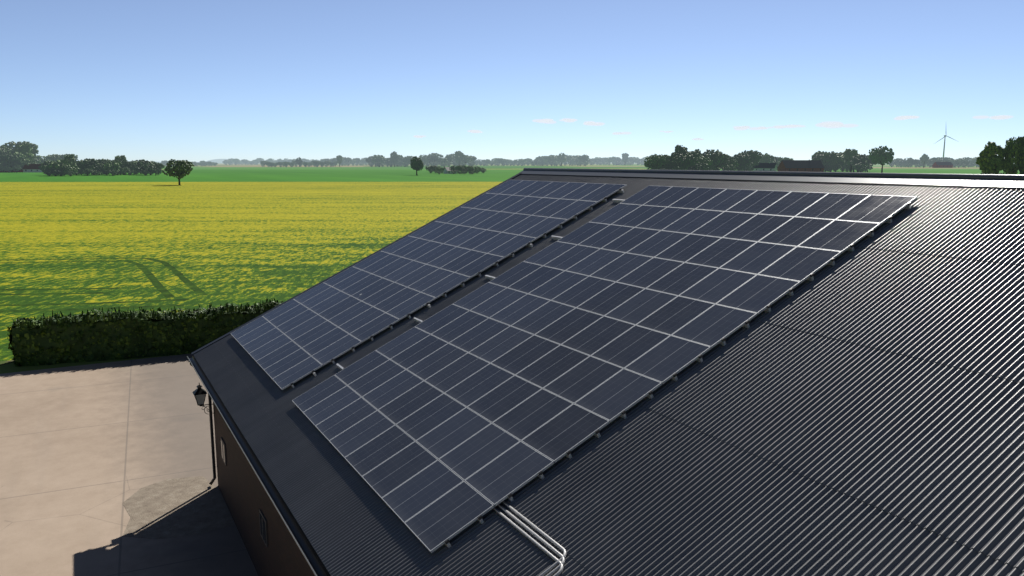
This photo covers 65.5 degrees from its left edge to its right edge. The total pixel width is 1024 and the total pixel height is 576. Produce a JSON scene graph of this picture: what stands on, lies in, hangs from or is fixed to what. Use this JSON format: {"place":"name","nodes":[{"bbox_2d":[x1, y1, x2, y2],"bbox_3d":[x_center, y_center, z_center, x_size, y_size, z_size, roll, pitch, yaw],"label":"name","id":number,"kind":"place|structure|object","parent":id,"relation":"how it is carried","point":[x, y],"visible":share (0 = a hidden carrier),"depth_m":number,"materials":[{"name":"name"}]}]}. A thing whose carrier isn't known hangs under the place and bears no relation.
{"place":"outdoors","nodes":[
{"label":"outdoors","id":0,"kind":"place"},
{"bbox_2d":[0,182,501,360],"bbox_3d":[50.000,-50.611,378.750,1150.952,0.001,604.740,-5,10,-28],"label":"rape field","id":1,"kind":"structure","parent":0,"point":[234,243],"depth_m":103.08,"materials":[{"name":"yellow plant"}]},
{"bbox_2d":[0,258,206,311],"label":"tyre tracks","id":2,"kind":"object","parent":1,"relation":"on","point":[159,286],"visible":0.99,"depth_m":59.55},
{"bbox_2d":[7,298,282,366],"bbox_3d":[-11.820,1.706,41.878,25.352,2.672,2.226,-3,10,-20],"label":"hedge row","id":3,"kind":"object","parent":1,"relation":"on","point":[92,335],"visible":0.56,"depth_m":38.53,"materials":[{"name":"green plant"}]},
{"bbox_2d":[162,159,193,184],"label":"oak tree","id":4,"kind":"object","parent":1,"relation":"on","point":[180,169],"visible":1,"depth_m":320.55,"materials":[{"name":"green plant"}]},
{"bbox_2d":[975,141,1004,173],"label":"tall tree","id":5,"kind":"object","parent":1,"relation":"on","point":[988,161],"visible":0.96,"depth_m":277.79,"materials":[{"name":"green plant"}]},
{"bbox_2d":[1001,136,1023,174],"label":"tall tree","id":6,"kind":"object","parent":1,"relation":"on","point":[1011,154],"visible":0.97,"depth_m":275.53,"materials":[{"name":"green plant"}]},
{"bbox_2d":[1017,146,1023,174],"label":"tall tree","id":7,"kind":"object","parent":1,"relation":"on","point":[1021,164],"visible":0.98,"depth_m":273.83,"materials":[{"name":"green plant"}]},
{"bbox_2d":[0,162,1014,373],"bbox_3d":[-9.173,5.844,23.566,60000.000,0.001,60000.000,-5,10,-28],"label":"ground","id":8,"kind":"structure","parent":0,"point":[8,368],"depth_m":1096.56,"materials":[{"name":"green plant"}]},
{"bbox_2d":[0,360,15,364],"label":"grass verge","id":9,"kind":"structure","parent":8,"relation":"on","point":[5,362],"depth_m":37.92,"materials":[{"name":"green plant"}]},
{"bbox_2d":[0,354,257,575],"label":"paved yard","id":10,"kind":"structure","parent":8,"relation":"on","point":[87,451],"depth_m":25.14,"materials":[{"name":"beige concrete"}]},
{"bbox_2d":[122,476,234,538],"bbox_3d":[-9.420,6.060,22.080,2.630,0.001,4.300,-5,10,-28],"label":"dirt patch","id":11,"kind":"object","parent":10,"relation":"on","point":[177,507],"visible":1,"depth_m":21.88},
{"bbox_2d":[213,404,314,575],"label":"barn walls","id":12,"kind":"structure","parent":10,"relation":"on","point":[244,494],"depth_m":18.43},
{"bbox_2d":[192,383,214,415],"bbox_3d":[-8.827,3.194,22.782,0.545,1.020,0.360,-5,10,-28],"label":"wall lantern","id":13,"kind":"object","parent":12,"relation":"attached to","point":[199,393],"depth_m":22.65,"materials":[{"name":"black metal"}]},
{"bbox_2d":[221,437,267,546],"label":"windows","id":14,"kind":"structure","parent":12,"relation":"in","point":[263,529],"depth_m":17.28,"materials":[{"name":"grey glass"}]},
{"bbox_2d":[193,174,1023,575],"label":"roof","id":15,"kind":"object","parent":12,"relation":"on","point":[859,410],"visible":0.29,"depth_m":10.06,"materials":[{"name":"black metal"}]},
{"bbox_2d":[187,173,520,575],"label":"rain gutter","id":16,"kind":"object","parent":15,"relation":"attached to","point":[310,555],"visible":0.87,"depth_m":15.81,"materials":[{"name":"black metal"}]},
{"bbox_2d":[230,180,626,389],"bbox_3d":[-2.530,-0.693,21.898,9.152,4.312,6.430,-5,10,-28],"label":"solar array","id":17,"kind":"object","parent":15,"relation":"on","point":[294,340],"visible":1,"depth_m":21.23,"materials":[{"name":"blue glass"}]},
{"bbox_2d":[237,182,623,387],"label":"solar array rails","id":18,"kind":"object","parent":15,"relation":"on","point":[463,285],"visible":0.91,"depth_m":19.34,"materials":[{"name":"silver metal"}]},
{"bbox_2d":[493,501,566,575],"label":"cable conduits","id":19,"kind":"object","parent":15,"relation":"attached to","point":[560,562],"visible":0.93,"depth_m":9.61,"materials":[{"name":"grey metal"}]},
{"bbox_2d":[292,185,916,552],"bbox_3d":[1.222,0.388,15.101,9.152,4.312,7.350,-5,10,-28],"label":"solar array","id":20,"kind":"object","parent":15,"relation":"on","point":[438,429],"visible":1,"depth_m":13.94,"materials":[{"name":"blue glass"}]},
{"bbox_2d":[302,189,910,547],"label":"solar array rails","id":21,"kind":"object","parent":15,"relation":"on","point":[650,396],"visible":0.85,"depth_m":12.36,"materials":[{"name":"silver metal"}]},
{"bbox_2d":[520,168,1023,187],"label":"roof ridge cap","id":22,"kind":"object","parent":15,"relation":"on","point":[996,180],"visible":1,"depth_m":16.50,"materials":[{"name":"grey metal"}]},
{"bbox_2d":[295,157,302,166],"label":"tall tree","id":23,"kind":"object","parent":8,"relation":"on","point":[299,161],"visible":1,"depth_m":1430.16,"materials":[{"name":"green plant"}]},
{"bbox_2d":[336,155,342,166],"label":"tall tree","id":24,"kind":"object","parent":8,"relation":"on","point":[339,158],"visible":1,"depth_m":1444.39,"materials":[{"name":"green plant"}]},
{"bbox_2d":[343,157,351,163],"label":"round tree","id":25,"kind":"object","parent":8,"relation":"on","point":[347,160],"visible":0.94,"depth_m":1745.68,"materials":[{"name":"green plant"}]},
{"bbox_2d":[372,155,384,166],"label":"round tree","id":26,"kind":"object","parent":8,"relation":"on","point":[379,158],"visible":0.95,"depth_m":1390.19,"materials":[{"name":"green plant"}]},
{"bbox_2d":[390,151,399,166],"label":"tall tree","id":27,"kind":"object","parent":8,"relation":"on","point":[395,157],"visible":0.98,"depth_m":1411.75,"materials":[{"name":"green plant"}]},
{"bbox_2d":[404,156,412,163],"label":"round tree","id":28,"kind":"object","parent":8,"relation":"on","point":[408,158],"visible":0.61,"depth_m":1409.98,"materials":[{"name":"green plant"}]},
{"bbox_2d":[421,157,428,166],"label":"round tree","id":29,"kind":"object","parent":8,"relation":"on","point":[425,160],"visible":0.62,"depth_m":1466.17,"materials":[{"name":"green plant"}]},
{"bbox_2d":[427,155,439,162],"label":"round tree","id":30,"kind":"object","parent":8,"relation":"on","point":[434,158],"visible":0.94,"depth_m":1441.91,"materials":[{"name":"green plant"}]},
{"bbox_2d":[454,151,463,165],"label":"tall tree","id":31,"kind":"object","parent":8,"relation":"on","point":[458,153],"visible":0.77,"depth_m":1423.30,"materials":[{"name":"green plant"}]},
{"bbox_2d":[457,155,472,163],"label":"round tree","id":32,"kind":"object","parent":8,"relation":"on","point":[463,158],"visible":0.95,"depth_m":1410.23,"materials":[{"name":"green plant"}]},
{"bbox_2d":[543,155,557,162],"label":"round tree","id":33,"kind":"object","parent":8,"relation":"on","point":[549,158],"visible":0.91,"depth_m":1689.80,"materials":[{"name":"green plant"}]},
{"bbox_2d":[557,153,566,165],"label":"tall tree","id":34,"kind":"object","parent":8,"relation":"on","point":[561,158],"visible":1,"depth_m":1671.08,"materials":[{"name":"green plant"}]},
{"bbox_2d":[564,155,573,165],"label":"round tree","id":35,"kind":"object","parent":8,"relation":"on","point":[569,157],"visible":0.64,"depth_m":1825.83,"materials":[{"name":"green plant"}]},
{"bbox_2d":[578,154,590,161],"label":"round tree","id":36,"kind":"object","parent":8,"relation":"on","point":[583,157],"visible":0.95,"depth_m":1707.33,"materials":[{"name":"green plant"}]},
{"bbox_2d":[604,157,614,162],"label":"round tree","id":37,"kind":"object","parent":8,"relation":"on","point":[609,159],"visible":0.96,"depth_m":2050.28,"materials":[{"name":"green plant"}]},
{"bbox_2d":[622,153,628,162],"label":"tall tree","id":38,"kind":"object","parent":8,"relation":"on","point":[625,157],"visible":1,"depth_m":1948.82,"materials":[{"name":"green plant"}]},
{"bbox_2d":[919,154,928,167],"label":"tall tree","id":39,"kind":"object","parent":8,"relation":"on","point":[924,158],"visible":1,"depth_m":1228.09,"materials":[{"name":"green plant"}]},
{"bbox_2d":[924,158,935,167],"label":"tree","id":40,"kind":"object","parent":8,"relation":"on","point":[932,161],"visible":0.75,"depth_m":1276.01,"materials":[{"name":"green plant"}]},
{"bbox_2d":[934,135,951,156],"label":"wind turbine","id":41,"kind":"object","parent":8,"relation":"on","point":[944,143],"visible":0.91,"depth_m":1517.39,"materials":[{"name":"white metal"}]},
{"bbox_2d":[0,170,1019,181],"bbox_3d":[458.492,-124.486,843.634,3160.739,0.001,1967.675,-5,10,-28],"label":"green field","id":42,"kind":"structure","parent":0,"point":[320,176],"depth_m":509.88,"materials":[{"name":"green plant"}]},
{"bbox_2d":[4,166,13,172],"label":"bush","id":43,"kind":"object","parent":42,"relation":"on","point":[8,169],"visible":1,"depth_m":691.51,"materials":[{"name":"green plant"}]},
{"bbox_2d":[0,153,22,171],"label":"round tree","id":44,"kind":"object","parent":42,"relation":"on","point":[4,158],"visible":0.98,"depth_m":698.76,"materials":[{"name":"green plant"}]},
{"bbox_2d":[7,152,29,171],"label":"round tree","id":45,"kind":"object","parent":42,"relation":"on","point":[20,157],"visible":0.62,"depth_m":704.10,"materials":[{"name":"green plant"}]},
{"bbox_2d":[2,141,38,157],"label":"oak tree","id":46,"kind":"object","parent":42,"relation":"on","point":[35,147],"visible":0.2,"depth_m":789.06,"materials":[{"name":"green plant"}]},
{"bbox_2d":[13,143,33,159],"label":"tall tree","id":47,"kind":"object","parent":42,"relation":"on","point":[26,149],"visible":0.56,"depth_m":719.64,"materials":[{"name":"green plant"}]},
{"bbox_2d":[20,159,36,169],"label":"tree","id":48,"kind":"object","parent":42,"relation":"on","point":[27,163],"visible":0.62,"depth_m":710.40,"materials":[{"name":"green plant"}]},
{"bbox_2d":[23,164,41,171],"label":"white farmhouse","id":49,"kind":"object","parent":42,"relation":"on","point":[31,168],"visible":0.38,"depth_m":705.01,"materials":[{"name":"white"}]},
{"bbox_2d":[38,160,49,169],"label":"round tree","id":50,"kind":"object","parent":42,"relation":"on","point":[44,163],"visible":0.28,"depth_m":551.42,"materials":[{"name":"green plant"}]},
{"bbox_2d":[42,169,53,175],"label":"bush","id":51,"kind":"object","parent":42,"relation":"on","point":[46,171],"visible":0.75,"depth_m":519.23,"materials":[{"name":"green plant"}]},
{"bbox_2d":[49,169,61,175],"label":"bush","id":52,"kind":"object","parent":42,"relation":"on","point":[54,172],"visible":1,"depth_m":516.28,"materials":[{"name":"green plant"}]},
{"bbox_2d":[45,154,66,160],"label":"round tree","id":53,"kind":"object","parent":42,"relation":"on","point":[55,157],"visible":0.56,"depth_m":876.52,"materials":[{"name":"green plant"}]},
{"bbox_2d":[47,159,71,173],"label":"tree","id":54,"kind":"object","parent":42,"relation":"on","point":[52,164],"visible":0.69,"depth_m":520.74,"materials":[{"name":"green plant"}]},
{"bbox_2d":[60,164,78,172],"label":"tree","id":55,"kind":"object","parent":42,"relation":"on","point":[66,168],"visible":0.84,"depth_m":519.79,"materials":[{"name":"green plant"}]},
{"bbox_2d":[63,154,75,164],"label":"tall tree","id":56,"kind":"object","parent":42,"relation":"on","point":[71,157],"visible":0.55,"depth_m":552.54,"materials":[{"name":"green plant"}]},
{"bbox_2d":[77,158,97,169],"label":"round tree","id":57,"kind":"object","parent":42,"relation":"on","point":[89,163],"visible":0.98,"depth_m":538.47,"materials":[{"name":"green plant"}]},
{"bbox_2d":[81,168,93,175],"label":"bush","id":58,"kind":"object","parent":42,"relation":"on","point":[87,173],"visible":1,"depth_m":533.71,"materials":[{"name":"green plant"}]},
{"bbox_2d":[94,163,103,174],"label":"round tree","id":59,"kind":"object","parent":42,"relation":"on","point":[100,168],"visible":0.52,"depth_m":554.69,"materials":[{"name":"green plant"}]},
{"bbox_2d":[98,159,109,174],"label":"oak tree","id":60,"kind":"object","parent":42,"relation":"on","point":[102,161],"visible":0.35,"depth_m":562.99,"materials":[{"name":"green plant"}]},
{"bbox_2d":[102,160,122,175],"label":"tree","id":61,"kind":"object","parent":42,"relation":"on","point":[114,166],"visible":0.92,"depth_m":539.31,"materials":[{"name":"green plant"}]},
{"bbox_2d":[113,155,125,160],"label":"tall tree","id":62,"kind":"object","parent":42,"relation":"on","point":[118,157],"visible":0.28,"depth_m":576.12,"materials":[{"name":"green plant"}]},
{"bbox_2d":[115,159,130,174],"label":"oak tree","id":63,"kind":"object","parent":42,"relation":"on","point":[124,161],"visible":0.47,"depth_m":563.48,"materials":[{"name":"green plant"}]},
{"bbox_2d":[125,161,134,174],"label":"oak tree","id":64,"kind":"object","parent":42,"relation":"on","point":[132,165],"visible":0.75,"depth_m":567.01,"materials":[{"name":"green plant"}]},
{"bbox_2d":[134,159,155,174],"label":"tree","id":65,"kind":"object","parent":42,"relation":"on","point":[141,164],"visible":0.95,"depth_m":545.81,"materials":[{"name":"green plant"}]},
{"bbox_2d":[153,162,164,174],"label":"oak tree","id":66,"kind":"object","parent":42,"relation":"on","point":[158,165],"visible":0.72,"depth_m":557.91,"materials":[{"name":"green plant"}]},
{"bbox_2d":[410,156,423,174],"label":"tall tree","id":67,"kind":"object","parent":42,"relation":"on","point":[416,164],"visible":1,"depth_m":547.53,"materials":[{"name":"green plant"}]},
{"bbox_2d":[443,167,456,173],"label":"cottage","id":68,"kind":"structure","parent":42,"relation":"on","point":[446,170],"depth_m":628.37,"materials":[{"name":"white"}]},
{"bbox_2d":[455,165,465,173],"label":"round tree","id":69,"kind":"object","parent":42,"relation":"on","point":[460,167],"visible":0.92,"depth_m":610.21,"materials":[{"name":"green plant"}]},
{"bbox_2d":[469,166,477,172],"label":"bush","id":70,"kind":"object","parent":42,"relation":"on","point":[473,169],"visible":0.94,"depth_m":602.53,"materials":[{"name":"green plant"}]},
{"bbox_2d":[644,155,665,168],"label":"oak tree","id":71,"kind":"object","parent":42,"relation":"on","point":[653,161],"visible":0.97,"depth_m":560.72,"materials":[{"name":"green plant"}]},
{"bbox_2d":[649,154,672,166],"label":"oak tree","id":72,"kind":"object","parent":42,"relation":"on","point":[667,162],"visible":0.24,"depth_m":571.83,"materials":[{"name":"green plant"}]},
{"bbox_2d":[674,144,688,155],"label":"tall tree","id":73,"kind":"object","parent":42,"relation":"on","point":[678,147],"visible":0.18,"depth_m":586.16,"materials":[{"name":"green plant"}]},
{"bbox_2d":[669,150,697,167],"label":"oak tree","id":74,"kind":"object","parent":42,"relation":"on","point":[685,158],"visible":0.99,"depth_m":564.01,"materials":[{"name":"green plant"}]},
{"bbox_2d":[693,149,702,156],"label":"tall tree","id":75,"kind":"object","parent":42,"relation":"on","point":[698,152],"visible":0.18,"depth_m":608.80,"materials":[{"name":"green plant"}]},
{"bbox_2d":[692,163,708,169],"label":"tree","id":76,"kind":"object","parent":42,"relation":"on","point":[701,167],"visible":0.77,"depth_m":573.86,"materials":[{"name":"green plant"}]},
{"bbox_2d":[690,156,712,167],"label":"oak tree","id":77,"kind":"object","parent":42,"relation":"on","point":[706,160],"visible":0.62,"depth_m":582.21,"materials":[{"name":"green plant"}]},
{"bbox_2d":[702,149,728,165],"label":"oak tree","id":78,"kind":"object","parent":42,"relation":"on","point":[716,156],"visible":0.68,"depth_m":611.91,"materials":[{"name":"green plant"}]},
{"bbox_2d":[723,157,738,166],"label":"oak tree","id":79,"kind":"object","parent":42,"relation":"on","point":[730,161],"visible":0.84,"depth_m":626.34,"materials":[{"name":"green plant"}]},
{"bbox_2d":[725,165,736,170],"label":"bush","id":80,"kind":"object","parent":42,"relation":"on","point":[731,168],"visible":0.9,"depth_m":617.26,"materials":[{"name":"green plant"}]},
{"bbox_2d":[737,165,745,170],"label":"bush","id":81,"kind":"object","parent":42,"relation":"on","point":[741,168],"visible":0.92,"depth_m":646.72,"materials":[{"name":"green plant"}]},
{"bbox_2d":[732,153,753,166],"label":"oak tree","id":82,"kind":"object","parent":42,"relation":"on","point":[743,159],"visible":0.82,"depth_m":652.59,"materials":[{"name":"green plant"}]},
{"bbox_2d":[738,150,761,170],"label":"oak tree","id":83,"kind":"object","parent":42,"relation":"on","point":[755,157],"visible":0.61,"depth_m":677.30,"materials":[{"name":"green plant"}]},
{"bbox_2d":[760,153,770,162],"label":"tall tree","id":84,"kind":"object","parent":42,"relation":"on","point":[766,158],"visible":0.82,"depth_m":825.79,"materials":[{"name":"green plant"}]},
{"bbox_2d":[778,157,792,162],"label":"round tree","id":85,"kind":"object","parent":42,"relation":"on","point":[782,158],"visible":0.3,"depth_m":844.50,"materials":[{"name":"green plant"}]},
{"bbox_2d":[812,153,835,171],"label":"round tree","id":86,"kind":"object","parent":42,"relation":"on","point":[819,156],"visible":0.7,"depth_m":728.66,"materials":[{"name":"green plant"}]},
{"bbox_2d":[823,151,840,171],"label":"tall tree","id":87,"kind":"object","parent":42,"relation":"on","point":[832,154],"visible":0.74,"depth_m":726.85,"materials":[{"name":"green plant"}]},
{"bbox_2d":[826,156,845,171],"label":"round tree","id":88,"kind":"object","parent":42,"relation":"on","point":[840,161],"visible":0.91,"depth_m":724.34,"materials":[{"name":"green plant"}]},
{"bbox_2d":[831,164,841,170],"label":"bush","id":89,"kind":"object","parent":42,"relation":"on","point":[837,167],"visible":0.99,"depth_m":717.05,"materials":[{"name":"green plant"}]},
{"bbox_2d":[844,148,858,171],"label":"tall tree","id":90,"kind":"object","parent":42,"relation":"on","point":[849,154],"visible":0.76,"depth_m":707.20,"materials":[{"name":"green plant"}]},
{"bbox_2d":[850,154,867,171],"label":"tall tree","id":91,"kind":"object","parent":42,"relation":"on","point":[859,160],"visible":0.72,"depth_m":689.05,"materials":[{"name":"green plant"}]},
{"bbox_2d":[852,163,867,171],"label":"bush","id":92,"kind":"object","parent":42,"relation":"on","point":[860,167],"visible":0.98,"depth_m":679.76,"materials":[{"name":"green plant"}]},
{"bbox_2d":[868,146,893,172],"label":"oak tree","id":93,"kind":"object","parent":42,"relation":"on","point":[881,156],"visible":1,"depth_m":623.35,"materials":[{"name":"green plant"}]},
{"bbox_2d":[0,0,1023,161],"label":"sky","id":94,"kind":"structure","parent":0,"point":[150,80],"materials":[{"name":"blue"}]},
{"bbox_2d":[76,159,955,162],"bbox_3d":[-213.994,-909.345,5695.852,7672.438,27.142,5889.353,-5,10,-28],"label":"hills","id":95,"kind":"structure","parent":0,"point":[218,160],"depth_m":5157.32,"materials":[{"name":"green plant"}]},
{"bbox_2d":[532,119,555,123],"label":"cloud","id":96,"kind":"structure","parent":0,"point":[549,121],"depth_m":13586.93,"materials":[{"name":"white"}]},
{"bbox_2d":[559,118,576,121],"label":"cloud","id":97,"kind":"structure","parent":0,"point":[568,120],"depth_m":13567.03,"materials":[{"name":"white"}]},
{"bbox_2d":[583,121,604,125],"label":"cloud","id":98,"kind":"structure","parent":0,"point":[590,123],"depth_m":13574.56,"materials":[{"name":"white"}]},
{"bbox_2d":[612,132,630,134],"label":"cloud","id":99,"kind":"structure","parent":0,"point":[616,133],"depth_m":13587.10,"materials":[{"name":"white"}]},
{"bbox_2d":[733,126,760,129],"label":"cloud","id":100,"kind":"structure","parent":0,"point":[743,128],"depth_m":13103.84,"materials":[{"name":"white"}]},
{"bbox_2d":[753,162,776,170],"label":"barn","id":101,"kind":"structure","parent":0,"point":[769,166],"depth_m":751.30,"materials":[{"name":"white"}]},
{"bbox_2d":[773,125,804,128],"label":"cloud","id":102,"kind":"structure","parent":0,"point":[787,126],"depth_m":12885.30,"materials":[{"name":"white"}]},
{"bbox_2d":[778,160,824,171],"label":"barn","id":103,"kind":"structure","parent":0,"point":[802,165],"depth_m":702.85,"materials":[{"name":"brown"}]},
{"bbox_2d":[816,121,857,127],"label":"cloud","id":104,"kind":"structure","parent":0,"point":[830,124],"depth_m":12590.83,"materials":[{"name":"white"}]},
{"bbox_2d":[894,116,918,119],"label":"cloud","id":105,"kind":"structure","parent":0,"point":[904,117],"depth_m":12275.49,"materials":[{"name":"white"}]},
{"bbox_2d":[932,161,952,167],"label":"barn","id":106,"kind":"structure","parent":0,"point":[946,164],"depth_m":1216.28,"materials":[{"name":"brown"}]},
{"bbox_2d":[973,115,1012,118],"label":"cloud","id":107,"kind":"structure","parent":0,"point":[995,117],"depth_m":11519.89,"materials":[{"name":"white"}]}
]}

